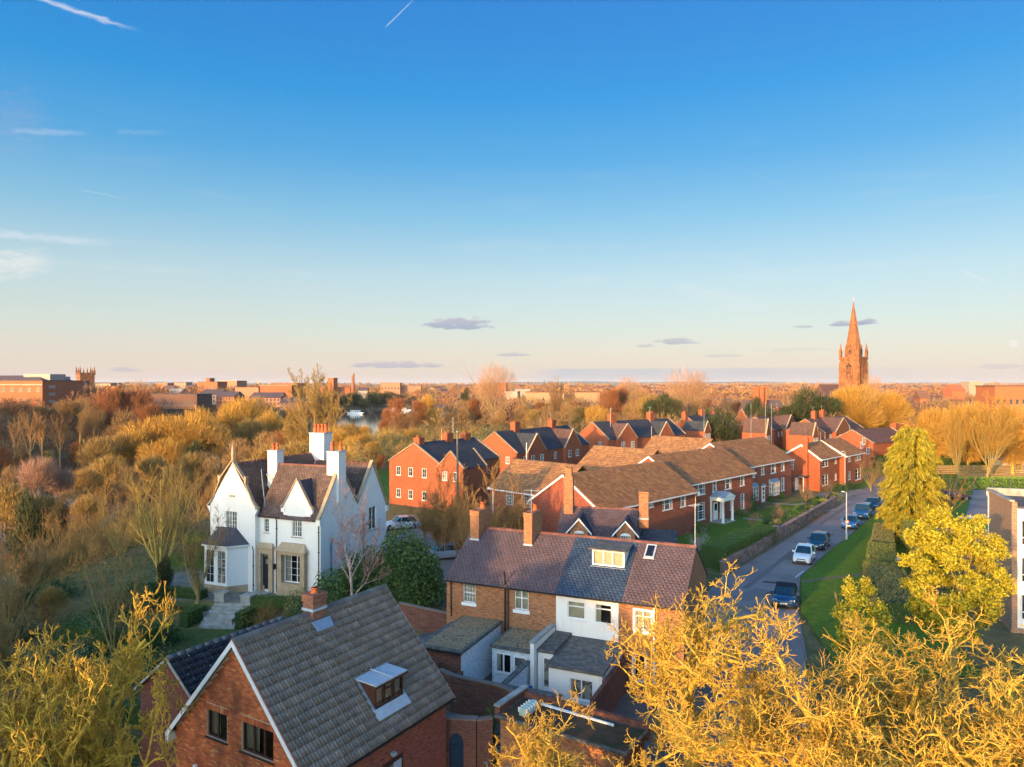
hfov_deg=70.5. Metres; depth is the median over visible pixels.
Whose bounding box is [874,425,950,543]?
conifer
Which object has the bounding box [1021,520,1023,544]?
window
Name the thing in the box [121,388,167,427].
bare tree
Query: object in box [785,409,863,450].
slate roofed block
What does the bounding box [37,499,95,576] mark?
scrub tree
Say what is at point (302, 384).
city building
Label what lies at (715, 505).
door
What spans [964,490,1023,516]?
car park
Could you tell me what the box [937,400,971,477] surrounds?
golden tree
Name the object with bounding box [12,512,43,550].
bare tree
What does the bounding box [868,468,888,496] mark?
bare tree
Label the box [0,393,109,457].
riverside thicket
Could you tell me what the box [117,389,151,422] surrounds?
bare tree
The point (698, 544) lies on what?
shrub
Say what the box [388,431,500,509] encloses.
slate roofed block
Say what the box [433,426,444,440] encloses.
bare tree
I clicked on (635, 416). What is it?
bare tree
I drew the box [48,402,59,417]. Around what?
bare tree
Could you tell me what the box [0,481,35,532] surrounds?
bare tree
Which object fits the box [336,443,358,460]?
bare tree
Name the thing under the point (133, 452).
bare tree
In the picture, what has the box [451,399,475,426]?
bare tree
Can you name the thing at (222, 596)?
stone pier
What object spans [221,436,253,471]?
bare tree
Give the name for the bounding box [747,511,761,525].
tree
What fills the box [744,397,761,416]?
evergreen tree
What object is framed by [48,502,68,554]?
ivy tree
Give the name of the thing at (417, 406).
bare tree
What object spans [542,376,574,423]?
bare tree
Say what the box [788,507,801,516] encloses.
shrub
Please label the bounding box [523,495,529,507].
window
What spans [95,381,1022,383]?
hills
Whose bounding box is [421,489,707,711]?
cottage terrace
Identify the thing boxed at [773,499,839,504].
garden path
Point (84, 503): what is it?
bare tree
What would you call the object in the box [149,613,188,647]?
undergrowth bush
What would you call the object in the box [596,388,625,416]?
bare tree
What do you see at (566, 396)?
distant woodland
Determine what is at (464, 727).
arched wall
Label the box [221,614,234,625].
stone pier
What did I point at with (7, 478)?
bare tree
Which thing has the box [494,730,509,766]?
steamer chair
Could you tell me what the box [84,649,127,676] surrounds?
undergrowth bush
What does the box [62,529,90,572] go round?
scrub tree
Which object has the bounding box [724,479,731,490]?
window
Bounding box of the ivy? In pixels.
[485,699,499,764]
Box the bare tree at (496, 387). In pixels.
[454,357,517,419]
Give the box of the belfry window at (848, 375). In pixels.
[845,364,852,379]
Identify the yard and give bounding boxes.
[386,521,469,604]
[418,632,727,766]
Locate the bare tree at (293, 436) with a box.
[279,402,323,446]
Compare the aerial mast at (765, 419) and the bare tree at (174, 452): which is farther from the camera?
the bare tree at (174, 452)
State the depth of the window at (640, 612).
41.63 m
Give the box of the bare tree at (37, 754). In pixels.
[7,720,85,766]
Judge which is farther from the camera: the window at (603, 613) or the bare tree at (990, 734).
the window at (603, 613)
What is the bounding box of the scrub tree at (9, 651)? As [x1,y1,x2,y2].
[0,643,14,683]
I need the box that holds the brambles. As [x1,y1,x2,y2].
[1,511,209,762]
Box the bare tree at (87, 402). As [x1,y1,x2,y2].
[75,397,96,424]
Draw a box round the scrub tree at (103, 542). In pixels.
[89,519,117,560]
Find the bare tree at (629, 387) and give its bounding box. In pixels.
[612,374,640,416]
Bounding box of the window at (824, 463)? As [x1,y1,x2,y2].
[822,460,827,467]
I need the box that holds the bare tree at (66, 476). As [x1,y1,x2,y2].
[43,464,75,503]
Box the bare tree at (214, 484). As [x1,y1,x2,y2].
[209,471,226,493]
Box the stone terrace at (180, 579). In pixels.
[142,571,277,601]
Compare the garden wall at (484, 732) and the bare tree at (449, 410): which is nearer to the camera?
the garden wall at (484, 732)
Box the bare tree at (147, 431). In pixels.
[120,412,182,453]
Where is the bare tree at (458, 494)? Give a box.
[429,464,471,538]
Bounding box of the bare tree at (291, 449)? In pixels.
[279,440,309,455]
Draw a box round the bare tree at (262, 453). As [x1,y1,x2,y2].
[250,441,285,459]
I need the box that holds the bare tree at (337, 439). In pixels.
[328,426,349,449]
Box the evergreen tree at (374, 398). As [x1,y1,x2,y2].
[363,391,382,407]
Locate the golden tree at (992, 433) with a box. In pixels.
[957,391,1023,477]
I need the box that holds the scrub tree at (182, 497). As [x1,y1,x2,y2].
[153,471,203,522]
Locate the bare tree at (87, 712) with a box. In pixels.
[0,580,193,766]
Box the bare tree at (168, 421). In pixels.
[139,414,196,450]
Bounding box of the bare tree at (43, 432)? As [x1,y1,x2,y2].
[32,410,48,457]
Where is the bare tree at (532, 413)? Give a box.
[525,408,542,428]
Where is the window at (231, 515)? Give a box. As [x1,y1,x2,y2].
[227,511,236,527]
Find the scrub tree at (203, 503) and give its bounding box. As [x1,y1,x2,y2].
[199,486,215,510]
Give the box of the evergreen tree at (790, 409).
[778,397,811,421]
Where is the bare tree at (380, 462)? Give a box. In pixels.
[375,454,386,473]
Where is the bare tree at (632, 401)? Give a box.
[628,389,645,415]
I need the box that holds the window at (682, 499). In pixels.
[680,496,686,507]
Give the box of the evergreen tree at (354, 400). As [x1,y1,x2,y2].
[341,393,362,407]
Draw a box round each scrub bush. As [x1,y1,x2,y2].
[2,663,28,683]
[171,521,193,540]
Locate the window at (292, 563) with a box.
[285,555,299,582]
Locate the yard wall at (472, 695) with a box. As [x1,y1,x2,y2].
[438,668,513,723]
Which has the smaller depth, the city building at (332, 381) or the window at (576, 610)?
the window at (576, 610)
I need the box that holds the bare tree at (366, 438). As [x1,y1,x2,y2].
[352,432,376,451]
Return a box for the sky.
[0,0,1023,383]
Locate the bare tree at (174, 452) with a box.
[134,437,188,468]
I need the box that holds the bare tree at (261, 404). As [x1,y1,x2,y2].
[239,392,280,423]
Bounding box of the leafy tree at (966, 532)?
[897,503,1018,677]
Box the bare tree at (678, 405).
[661,396,683,417]
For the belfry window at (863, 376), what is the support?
in the church
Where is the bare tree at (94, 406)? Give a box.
[88,392,110,412]
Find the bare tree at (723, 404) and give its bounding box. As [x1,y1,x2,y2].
[713,400,731,415]
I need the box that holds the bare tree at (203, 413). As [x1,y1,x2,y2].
[164,404,231,457]
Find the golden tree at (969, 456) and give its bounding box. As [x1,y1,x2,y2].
[926,400,1010,470]
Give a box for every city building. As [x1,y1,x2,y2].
[0,374,82,406]
[95,383,121,389]
[151,393,211,408]
[156,383,173,387]
[161,385,177,390]
[167,388,186,392]
[172,382,193,387]
[197,382,224,392]
[201,389,225,404]
[215,391,242,405]
[220,381,245,388]
[234,387,259,400]
[250,392,289,406]
[259,385,297,397]
[274,383,305,397]
[279,398,325,410]
[320,387,350,394]
[327,378,335,392]
[358,387,369,398]
[380,383,402,395]
[403,386,421,398]
[497,383,506,396]
[505,391,518,399]
[515,389,530,398]
[524,391,563,408]
[570,391,599,401]
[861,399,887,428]
[910,390,928,403]
[944,384,966,398]
[959,382,981,397]
[972,385,1023,433]
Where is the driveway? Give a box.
[811,489,873,501]
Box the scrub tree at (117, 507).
[86,476,144,555]
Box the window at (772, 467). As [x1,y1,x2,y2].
[770,464,776,473]
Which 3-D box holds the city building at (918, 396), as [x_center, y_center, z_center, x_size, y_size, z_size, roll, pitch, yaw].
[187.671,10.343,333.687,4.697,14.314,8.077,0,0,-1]
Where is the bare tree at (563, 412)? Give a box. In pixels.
[554,403,573,425]
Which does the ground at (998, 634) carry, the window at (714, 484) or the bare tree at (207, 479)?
the bare tree at (207, 479)
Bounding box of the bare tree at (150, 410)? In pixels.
[132,401,163,430]
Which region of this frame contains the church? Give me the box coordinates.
[838,296,867,412]
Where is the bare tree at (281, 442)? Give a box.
[261,429,297,447]
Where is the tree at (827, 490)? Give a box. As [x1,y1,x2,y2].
[818,479,832,499]
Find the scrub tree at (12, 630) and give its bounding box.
[0,610,16,650]
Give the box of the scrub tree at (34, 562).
[16,538,60,589]
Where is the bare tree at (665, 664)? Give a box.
[604,559,873,766]
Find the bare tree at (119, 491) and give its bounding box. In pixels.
[110,464,144,503]
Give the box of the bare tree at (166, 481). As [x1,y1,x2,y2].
[159,463,187,500]
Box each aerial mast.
[765,402,765,437]
[771,404,771,441]
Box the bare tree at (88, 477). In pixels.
[59,466,107,507]
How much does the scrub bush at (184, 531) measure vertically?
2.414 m
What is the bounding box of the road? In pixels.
[706,476,891,766]
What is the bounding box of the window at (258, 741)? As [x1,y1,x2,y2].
[239,722,274,765]
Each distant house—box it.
[431,386,443,390]
[433,402,447,423]
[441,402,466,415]
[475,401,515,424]
[706,399,739,412]
[728,392,749,401]
[767,394,787,400]
[909,404,919,423]
[919,402,961,415]
[929,397,965,404]
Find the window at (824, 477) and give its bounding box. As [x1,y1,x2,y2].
[822,474,827,485]
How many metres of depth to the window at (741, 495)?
98.31 m
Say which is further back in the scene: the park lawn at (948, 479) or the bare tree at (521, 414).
the bare tree at (521, 414)
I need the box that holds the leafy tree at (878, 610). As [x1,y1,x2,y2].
[822,575,894,709]
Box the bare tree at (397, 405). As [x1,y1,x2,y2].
[388,397,413,433]
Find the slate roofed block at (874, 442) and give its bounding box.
[836,422,908,467]
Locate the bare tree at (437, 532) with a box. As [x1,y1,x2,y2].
[419,454,478,559]
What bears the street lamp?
on the verge
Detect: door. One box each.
[263,554,267,588]
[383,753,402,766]
[712,501,719,519]
[761,483,766,501]
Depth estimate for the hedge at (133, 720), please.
39.70 m
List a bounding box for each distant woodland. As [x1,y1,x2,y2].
[63,384,222,423]
[75,383,972,437]
[113,381,1023,387]
[417,392,628,417]
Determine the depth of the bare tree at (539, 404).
289.07 m
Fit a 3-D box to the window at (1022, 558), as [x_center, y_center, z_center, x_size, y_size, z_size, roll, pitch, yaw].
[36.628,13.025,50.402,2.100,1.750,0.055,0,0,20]
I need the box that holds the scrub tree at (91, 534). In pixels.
[48,499,108,570]
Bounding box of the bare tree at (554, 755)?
[491,680,716,766]
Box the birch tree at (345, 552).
[327,478,393,595]
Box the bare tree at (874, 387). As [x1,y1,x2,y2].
[861,374,883,398]
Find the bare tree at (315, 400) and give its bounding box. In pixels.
[279,363,353,443]
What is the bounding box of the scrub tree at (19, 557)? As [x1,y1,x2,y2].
[0,541,31,588]
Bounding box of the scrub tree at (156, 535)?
[151,507,179,544]
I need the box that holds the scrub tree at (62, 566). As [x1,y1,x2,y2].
[51,551,68,576]
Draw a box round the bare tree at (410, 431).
[399,427,428,443]
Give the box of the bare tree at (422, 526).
[402,481,433,540]
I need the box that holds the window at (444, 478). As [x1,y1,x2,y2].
[442,471,446,480]
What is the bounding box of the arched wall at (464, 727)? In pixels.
[446,714,477,766]
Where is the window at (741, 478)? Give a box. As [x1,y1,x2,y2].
[740,476,744,486]
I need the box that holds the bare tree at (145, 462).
[133,453,169,492]
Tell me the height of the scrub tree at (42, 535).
7.122 m
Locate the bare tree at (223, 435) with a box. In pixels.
[199,423,234,464]
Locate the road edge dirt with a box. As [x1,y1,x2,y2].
[729,487,866,573]
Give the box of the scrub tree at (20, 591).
[0,535,59,634]
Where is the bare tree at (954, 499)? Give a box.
[912,467,978,518]
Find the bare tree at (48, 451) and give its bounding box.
[39,449,55,459]
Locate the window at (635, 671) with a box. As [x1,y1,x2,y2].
[632,653,646,682]
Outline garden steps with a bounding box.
[198,603,246,628]
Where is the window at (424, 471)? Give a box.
[422,469,426,477]
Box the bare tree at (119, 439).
[104,431,136,469]
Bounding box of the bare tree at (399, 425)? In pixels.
[388,410,417,435]
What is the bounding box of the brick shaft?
[351,373,354,393]
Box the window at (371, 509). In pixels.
[369,506,376,530]
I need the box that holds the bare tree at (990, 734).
[884,624,1023,766]
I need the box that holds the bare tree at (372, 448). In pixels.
[363,441,382,462]
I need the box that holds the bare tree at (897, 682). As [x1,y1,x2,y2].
[635,590,1022,766]
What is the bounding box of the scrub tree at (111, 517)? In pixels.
[99,506,137,526]
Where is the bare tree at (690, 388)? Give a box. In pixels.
[663,366,711,415]
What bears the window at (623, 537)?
in the dormer cottage
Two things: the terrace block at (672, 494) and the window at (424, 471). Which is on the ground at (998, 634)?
the terrace block at (672, 494)
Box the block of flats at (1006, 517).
[986,487,1023,633]
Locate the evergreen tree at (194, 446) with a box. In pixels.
[186,437,203,474]
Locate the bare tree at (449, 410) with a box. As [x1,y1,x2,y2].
[442,402,459,427]
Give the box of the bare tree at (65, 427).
[49,414,68,466]
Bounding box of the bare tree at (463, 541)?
[456,485,522,544]
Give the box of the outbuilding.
[493,684,649,766]
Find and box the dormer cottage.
[557,467,677,542]
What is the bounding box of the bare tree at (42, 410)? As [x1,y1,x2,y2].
[31,405,48,414]
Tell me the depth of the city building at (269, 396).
380.16 m
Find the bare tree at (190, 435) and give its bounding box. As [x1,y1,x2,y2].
[161,413,224,454]
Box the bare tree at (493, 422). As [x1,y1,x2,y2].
[487,408,509,430]
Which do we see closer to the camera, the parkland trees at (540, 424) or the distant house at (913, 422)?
the parkland trees at (540, 424)
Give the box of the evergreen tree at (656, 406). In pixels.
[642,391,681,419]
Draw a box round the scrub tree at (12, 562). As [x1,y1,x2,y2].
[1,544,33,583]
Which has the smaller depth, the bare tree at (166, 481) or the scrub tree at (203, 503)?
the scrub tree at (203, 503)
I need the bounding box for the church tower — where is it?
[75,366,95,387]
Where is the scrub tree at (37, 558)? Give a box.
[20,545,52,577]
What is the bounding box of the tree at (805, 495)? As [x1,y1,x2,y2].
[793,480,813,503]
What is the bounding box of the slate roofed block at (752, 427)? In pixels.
[736,404,795,447]
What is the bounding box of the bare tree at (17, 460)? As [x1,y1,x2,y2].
[10,442,33,468]
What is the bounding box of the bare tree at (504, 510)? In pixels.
[436,450,530,530]
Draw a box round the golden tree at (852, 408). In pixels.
[828,381,886,428]
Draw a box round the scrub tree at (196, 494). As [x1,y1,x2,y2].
[175,463,217,519]
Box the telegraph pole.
[456,431,458,503]
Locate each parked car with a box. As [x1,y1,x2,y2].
[386,515,418,530]
[426,541,459,558]
[770,581,799,608]
[792,543,814,564]
[807,530,829,550]
[841,514,859,529]
[852,501,872,519]
[864,496,880,509]
[938,489,970,499]
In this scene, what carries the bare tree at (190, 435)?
on the ground at (998, 634)
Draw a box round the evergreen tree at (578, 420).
[571,415,584,432]
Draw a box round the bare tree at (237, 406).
[214,394,277,452]
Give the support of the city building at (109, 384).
on the ground at (998, 634)
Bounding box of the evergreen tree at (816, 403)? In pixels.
[787,386,842,421]
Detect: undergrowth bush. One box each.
[1,583,40,608]
[2,614,44,646]
[4,651,54,681]
[25,574,80,605]
[41,611,95,641]
[45,639,78,667]
[49,634,108,676]
[55,729,133,766]
[60,680,136,718]
[76,637,98,651]
[79,592,133,619]
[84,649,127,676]
[109,572,149,600]
[112,653,164,684]
[129,730,140,766]
[130,571,167,604]
[144,641,175,662]
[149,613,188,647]
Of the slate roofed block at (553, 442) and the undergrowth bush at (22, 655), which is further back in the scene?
the slate roofed block at (553, 442)
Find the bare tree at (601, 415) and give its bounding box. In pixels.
[593,408,604,420]
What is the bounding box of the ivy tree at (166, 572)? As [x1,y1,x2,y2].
[156,554,173,586]
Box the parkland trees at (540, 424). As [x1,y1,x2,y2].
[418,406,838,438]
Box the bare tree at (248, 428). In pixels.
[231,416,267,452]
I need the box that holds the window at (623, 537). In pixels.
[620,536,630,538]
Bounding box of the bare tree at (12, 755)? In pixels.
[0,629,122,766]
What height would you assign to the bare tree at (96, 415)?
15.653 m
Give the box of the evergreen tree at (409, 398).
[407,396,416,404]
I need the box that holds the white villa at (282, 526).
[201,424,388,595]
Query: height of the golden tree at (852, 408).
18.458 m
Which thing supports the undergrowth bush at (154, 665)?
on the ground at (998, 634)
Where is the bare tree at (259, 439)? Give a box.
[240,430,280,460]
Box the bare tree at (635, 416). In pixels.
[620,403,643,419]
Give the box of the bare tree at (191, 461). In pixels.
[172,450,216,488]
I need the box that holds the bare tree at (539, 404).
[536,401,545,415]
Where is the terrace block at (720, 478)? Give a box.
[578,445,756,523]
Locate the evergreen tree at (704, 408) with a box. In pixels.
[693,407,710,414]
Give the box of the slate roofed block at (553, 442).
[482,418,589,473]
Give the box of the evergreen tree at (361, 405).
[358,398,370,408]
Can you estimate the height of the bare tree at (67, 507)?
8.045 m
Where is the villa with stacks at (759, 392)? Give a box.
[737,386,782,412]
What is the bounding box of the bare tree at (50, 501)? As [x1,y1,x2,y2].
[28,493,63,524]
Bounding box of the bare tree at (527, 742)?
[488,699,624,766]
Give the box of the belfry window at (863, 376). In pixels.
[861,362,865,379]
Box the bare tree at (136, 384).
[125,378,157,394]
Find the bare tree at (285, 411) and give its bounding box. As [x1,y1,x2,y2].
[281,408,301,431]
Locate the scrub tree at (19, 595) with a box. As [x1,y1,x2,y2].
[0,580,26,616]
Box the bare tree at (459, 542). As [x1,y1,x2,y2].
[437,475,505,556]
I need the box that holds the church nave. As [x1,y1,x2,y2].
[814,384,838,408]
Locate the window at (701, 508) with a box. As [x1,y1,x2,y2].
[697,502,705,520]
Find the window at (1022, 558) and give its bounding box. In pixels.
[1021,557,1023,581]
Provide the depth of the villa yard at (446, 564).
77.80 m
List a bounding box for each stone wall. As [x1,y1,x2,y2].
[719,532,775,573]
[777,496,837,540]
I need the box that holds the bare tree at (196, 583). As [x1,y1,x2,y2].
[169,501,232,603]
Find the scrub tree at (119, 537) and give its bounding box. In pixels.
[96,511,137,560]
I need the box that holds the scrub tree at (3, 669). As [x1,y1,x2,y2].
[0,659,13,684]
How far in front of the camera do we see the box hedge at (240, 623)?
55.49 m
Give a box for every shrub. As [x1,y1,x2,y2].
[240,599,281,624]
[281,585,307,618]
[689,528,707,550]
[692,520,709,533]
[734,507,749,515]
[749,494,758,510]
[761,516,772,525]
[767,494,776,501]
[768,518,781,525]
[769,517,786,525]
[778,512,803,525]
[778,513,790,522]
[786,508,812,518]
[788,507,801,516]
[794,503,805,510]
[798,506,809,511]
[806,500,818,507]
[810,498,823,504]
[812,495,822,500]
[827,490,843,498]
[831,481,851,492]
[844,482,857,489]
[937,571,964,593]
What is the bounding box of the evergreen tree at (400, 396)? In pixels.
[396,394,407,402]
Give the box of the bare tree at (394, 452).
[392,444,404,455]
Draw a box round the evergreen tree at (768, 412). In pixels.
[753,402,789,418]
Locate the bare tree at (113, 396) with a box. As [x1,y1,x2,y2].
[93,385,137,432]
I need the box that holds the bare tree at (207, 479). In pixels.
[199,456,226,491]
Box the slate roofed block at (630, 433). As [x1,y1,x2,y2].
[579,407,685,450]
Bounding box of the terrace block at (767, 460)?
[643,435,794,503]
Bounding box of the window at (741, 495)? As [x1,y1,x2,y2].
[740,493,744,508]
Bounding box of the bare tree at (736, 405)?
[730,401,741,416]
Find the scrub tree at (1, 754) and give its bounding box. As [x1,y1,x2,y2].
[0,680,59,766]
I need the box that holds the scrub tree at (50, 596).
[34,586,69,626]
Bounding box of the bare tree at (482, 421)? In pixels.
[472,418,486,437]
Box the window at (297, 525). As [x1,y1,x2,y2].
[291,520,301,538]
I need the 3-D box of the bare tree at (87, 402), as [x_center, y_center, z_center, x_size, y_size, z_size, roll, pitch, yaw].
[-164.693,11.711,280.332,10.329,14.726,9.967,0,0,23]
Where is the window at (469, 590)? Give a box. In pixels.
[461,584,476,606]
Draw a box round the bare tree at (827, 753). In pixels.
[730,616,1023,766]
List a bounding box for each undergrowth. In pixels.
[0,503,209,765]
[2,511,209,766]
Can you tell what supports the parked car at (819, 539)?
on the road
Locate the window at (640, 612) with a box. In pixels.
[633,608,652,634]
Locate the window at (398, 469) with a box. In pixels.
[396,466,400,475]
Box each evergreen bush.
[312,568,364,603]
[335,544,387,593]
[363,519,446,609]
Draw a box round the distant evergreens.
[155,388,900,425]
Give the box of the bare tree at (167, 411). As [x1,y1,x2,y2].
[156,404,171,420]
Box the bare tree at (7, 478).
[0,463,20,493]
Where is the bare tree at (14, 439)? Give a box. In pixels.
[6,412,25,467]
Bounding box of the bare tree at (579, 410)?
[570,404,585,423]
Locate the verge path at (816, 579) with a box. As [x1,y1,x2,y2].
[801,573,861,581]
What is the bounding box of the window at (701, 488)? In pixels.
[697,484,704,495]
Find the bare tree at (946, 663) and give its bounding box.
[805,582,1023,766]
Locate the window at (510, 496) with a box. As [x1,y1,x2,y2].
[506,492,513,504]
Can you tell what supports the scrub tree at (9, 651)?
on the ground at (998, 634)
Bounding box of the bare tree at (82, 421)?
[76,407,90,464]
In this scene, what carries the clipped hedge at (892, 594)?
on the verge
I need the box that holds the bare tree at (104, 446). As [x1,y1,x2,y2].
[74,434,121,470]
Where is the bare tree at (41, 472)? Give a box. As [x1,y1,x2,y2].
[14,454,62,497]
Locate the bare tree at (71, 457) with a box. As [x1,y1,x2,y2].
[66,441,84,464]
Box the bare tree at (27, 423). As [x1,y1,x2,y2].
[14,409,42,465]
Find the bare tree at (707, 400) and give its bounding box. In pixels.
[693,397,712,411]
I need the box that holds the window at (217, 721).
[204,709,227,745]
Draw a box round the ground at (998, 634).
[0,384,1023,766]
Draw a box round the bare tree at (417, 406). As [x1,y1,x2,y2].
[409,398,427,427]
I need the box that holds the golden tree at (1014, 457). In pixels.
[979,403,1023,475]
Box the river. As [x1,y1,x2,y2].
[0,409,411,584]
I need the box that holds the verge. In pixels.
[801,489,981,676]
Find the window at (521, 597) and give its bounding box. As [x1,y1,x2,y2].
[513,590,529,614]
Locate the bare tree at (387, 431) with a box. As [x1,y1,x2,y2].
[380,430,398,451]
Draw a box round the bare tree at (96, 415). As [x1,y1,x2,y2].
[68,408,110,438]
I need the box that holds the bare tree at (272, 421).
[245,406,289,444]
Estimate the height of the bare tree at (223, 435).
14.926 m
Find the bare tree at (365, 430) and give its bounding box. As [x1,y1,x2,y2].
[355,424,375,437]
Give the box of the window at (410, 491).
[408,490,412,498]
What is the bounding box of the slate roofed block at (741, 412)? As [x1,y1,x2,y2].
[735,408,828,425]
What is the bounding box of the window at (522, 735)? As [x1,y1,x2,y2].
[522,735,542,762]
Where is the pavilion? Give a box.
[987,451,1023,470]
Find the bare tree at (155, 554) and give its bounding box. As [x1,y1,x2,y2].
[116,455,211,583]
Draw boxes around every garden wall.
[399,602,446,632]
[477,715,492,766]
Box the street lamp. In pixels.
[841,491,848,539]
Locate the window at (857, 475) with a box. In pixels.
[855,468,859,480]
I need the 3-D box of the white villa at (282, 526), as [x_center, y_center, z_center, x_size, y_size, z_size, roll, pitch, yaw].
[-18.928,10.745,65.217,11.883,13.510,13.300,0,0,22]
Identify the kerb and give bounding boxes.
[797,511,877,659]
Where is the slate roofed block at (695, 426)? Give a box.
[675,407,735,441]
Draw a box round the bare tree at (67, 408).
[54,399,84,433]
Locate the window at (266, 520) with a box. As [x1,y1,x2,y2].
[263,518,269,533]
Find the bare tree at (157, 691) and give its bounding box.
[84,667,183,766]
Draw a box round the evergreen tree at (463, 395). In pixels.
[460,388,469,403]
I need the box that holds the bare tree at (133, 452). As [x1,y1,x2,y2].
[111,426,160,468]
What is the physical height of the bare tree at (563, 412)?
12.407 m
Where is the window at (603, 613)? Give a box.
[593,604,612,626]
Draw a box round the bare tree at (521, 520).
[494,463,529,529]
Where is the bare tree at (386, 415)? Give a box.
[375,407,395,430]
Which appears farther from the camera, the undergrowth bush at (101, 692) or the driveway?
the driveway
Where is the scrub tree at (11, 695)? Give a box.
[0,679,34,748]
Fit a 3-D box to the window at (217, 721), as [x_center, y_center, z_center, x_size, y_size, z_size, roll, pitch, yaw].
[-11.137,13.119,27.997,1.342,1.094,0.740,0,0,31]
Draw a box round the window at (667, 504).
[662,499,672,511]
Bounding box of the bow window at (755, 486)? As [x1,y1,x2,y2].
[753,482,758,500]
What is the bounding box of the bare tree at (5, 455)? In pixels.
[0,448,14,474]
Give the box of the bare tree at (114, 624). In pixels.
[73,529,154,657]
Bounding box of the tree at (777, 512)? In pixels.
[771,504,783,518]
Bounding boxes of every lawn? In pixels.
[38,629,238,678]
[99,597,187,605]
[150,551,203,568]
[376,469,388,500]
[678,500,810,572]
[780,442,1023,482]
[825,479,876,491]
[941,484,985,489]
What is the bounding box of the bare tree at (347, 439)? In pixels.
[336,434,360,450]
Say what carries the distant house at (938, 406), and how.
on the ground at (998, 634)
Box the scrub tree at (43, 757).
[0,737,63,766]
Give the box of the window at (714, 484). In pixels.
[712,482,716,492]
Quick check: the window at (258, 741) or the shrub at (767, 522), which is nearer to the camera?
the window at (258, 741)
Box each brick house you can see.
[134,584,454,766]
[786,435,842,491]
[820,437,864,484]
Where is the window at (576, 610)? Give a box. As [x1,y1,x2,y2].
[566,601,585,621]
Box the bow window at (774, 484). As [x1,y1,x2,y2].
[769,478,779,495]
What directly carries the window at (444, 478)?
in the slate roofed block at (414, 466)
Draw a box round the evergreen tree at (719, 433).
[702,409,741,441]
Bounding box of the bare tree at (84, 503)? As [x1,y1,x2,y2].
[68,494,108,530]
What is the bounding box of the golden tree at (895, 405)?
[870,390,916,427]
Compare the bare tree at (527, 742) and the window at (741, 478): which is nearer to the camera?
the bare tree at (527, 742)
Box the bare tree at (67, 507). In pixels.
[53,490,80,519]
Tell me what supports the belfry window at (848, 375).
in the church
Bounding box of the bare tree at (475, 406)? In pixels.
[466,398,483,424]
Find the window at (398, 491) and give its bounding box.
[396,488,400,497]
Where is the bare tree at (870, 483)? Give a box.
[854,455,885,490]
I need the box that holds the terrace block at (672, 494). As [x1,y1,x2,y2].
[487,458,699,536]
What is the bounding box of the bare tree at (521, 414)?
[509,403,529,428]
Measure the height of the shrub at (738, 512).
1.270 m
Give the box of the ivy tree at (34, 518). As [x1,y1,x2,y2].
[4,486,54,566]
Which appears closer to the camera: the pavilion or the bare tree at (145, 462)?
the pavilion
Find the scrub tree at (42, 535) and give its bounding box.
[10,509,82,580]
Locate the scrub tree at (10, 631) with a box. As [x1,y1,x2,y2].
[0,579,38,654]
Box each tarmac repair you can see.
[732,588,773,600]
[743,547,795,588]
[781,549,794,559]
[819,504,850,524]
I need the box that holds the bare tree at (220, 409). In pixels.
[214,396,253,449]
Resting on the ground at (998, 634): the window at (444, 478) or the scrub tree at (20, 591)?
the scrub tree at (20, 591)
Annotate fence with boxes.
[884,465,1023,473]
[948,478,1023,489]
[958,473,1023,478]
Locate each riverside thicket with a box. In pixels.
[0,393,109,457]
[0,410,69,455]
[51,516,148,573]
[53,502,181,573]
[308,421,505,465]
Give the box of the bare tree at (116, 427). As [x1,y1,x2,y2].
[100,407,141,437]
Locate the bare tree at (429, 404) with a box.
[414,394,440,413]
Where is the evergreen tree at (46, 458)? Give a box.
[41,450,58,468]
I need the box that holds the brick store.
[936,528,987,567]
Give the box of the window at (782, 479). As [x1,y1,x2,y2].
[781,477,784,491]
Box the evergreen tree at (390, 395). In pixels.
[381,391,398,404]
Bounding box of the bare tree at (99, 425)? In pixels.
[80,409,104,462]
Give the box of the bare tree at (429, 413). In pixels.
[423,407,443,431]
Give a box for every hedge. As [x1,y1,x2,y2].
[61,615,163,659]
[63,693,140,726]
[142,583,208,599]
[178,604,206,627]
[182,532,209,558]
[234,605,259,629]
[251,594,300,608]
[701,528,761,568]
[748,524,776,544]
[862,559,919,625]
[865,540,897,569]
[868,454,991,468]
[870,522,894,543]
[897,519,939,554]
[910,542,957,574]
[959,476,1023,488]
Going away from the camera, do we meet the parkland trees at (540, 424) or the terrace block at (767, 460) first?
the terrace block at (767, 460)
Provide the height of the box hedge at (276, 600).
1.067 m
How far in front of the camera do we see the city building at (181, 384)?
698.92 m
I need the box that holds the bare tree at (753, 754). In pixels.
[652,672,970,766]
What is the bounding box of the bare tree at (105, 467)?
[85,453,136,500]
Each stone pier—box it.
[213,590,230,602]
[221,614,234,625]
[239,592,256,605]
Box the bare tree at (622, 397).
[608,386,630,418]
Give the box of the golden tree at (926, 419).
[906,403,951,458]
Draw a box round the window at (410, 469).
[408,467,412,476]
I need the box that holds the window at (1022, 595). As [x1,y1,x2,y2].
[1021,594,1023,618]
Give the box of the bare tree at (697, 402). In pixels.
[690,396,711,415]
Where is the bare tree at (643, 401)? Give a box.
[635,393,660,418]
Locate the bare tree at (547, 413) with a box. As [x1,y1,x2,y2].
[539,404,553,424]
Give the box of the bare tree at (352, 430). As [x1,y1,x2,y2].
[337,423,362,440]
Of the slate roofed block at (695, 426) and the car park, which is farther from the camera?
the slate roofed block at (695, 426)
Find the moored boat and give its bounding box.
[347,410,364,413]
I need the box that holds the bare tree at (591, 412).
[584,404,609,422]

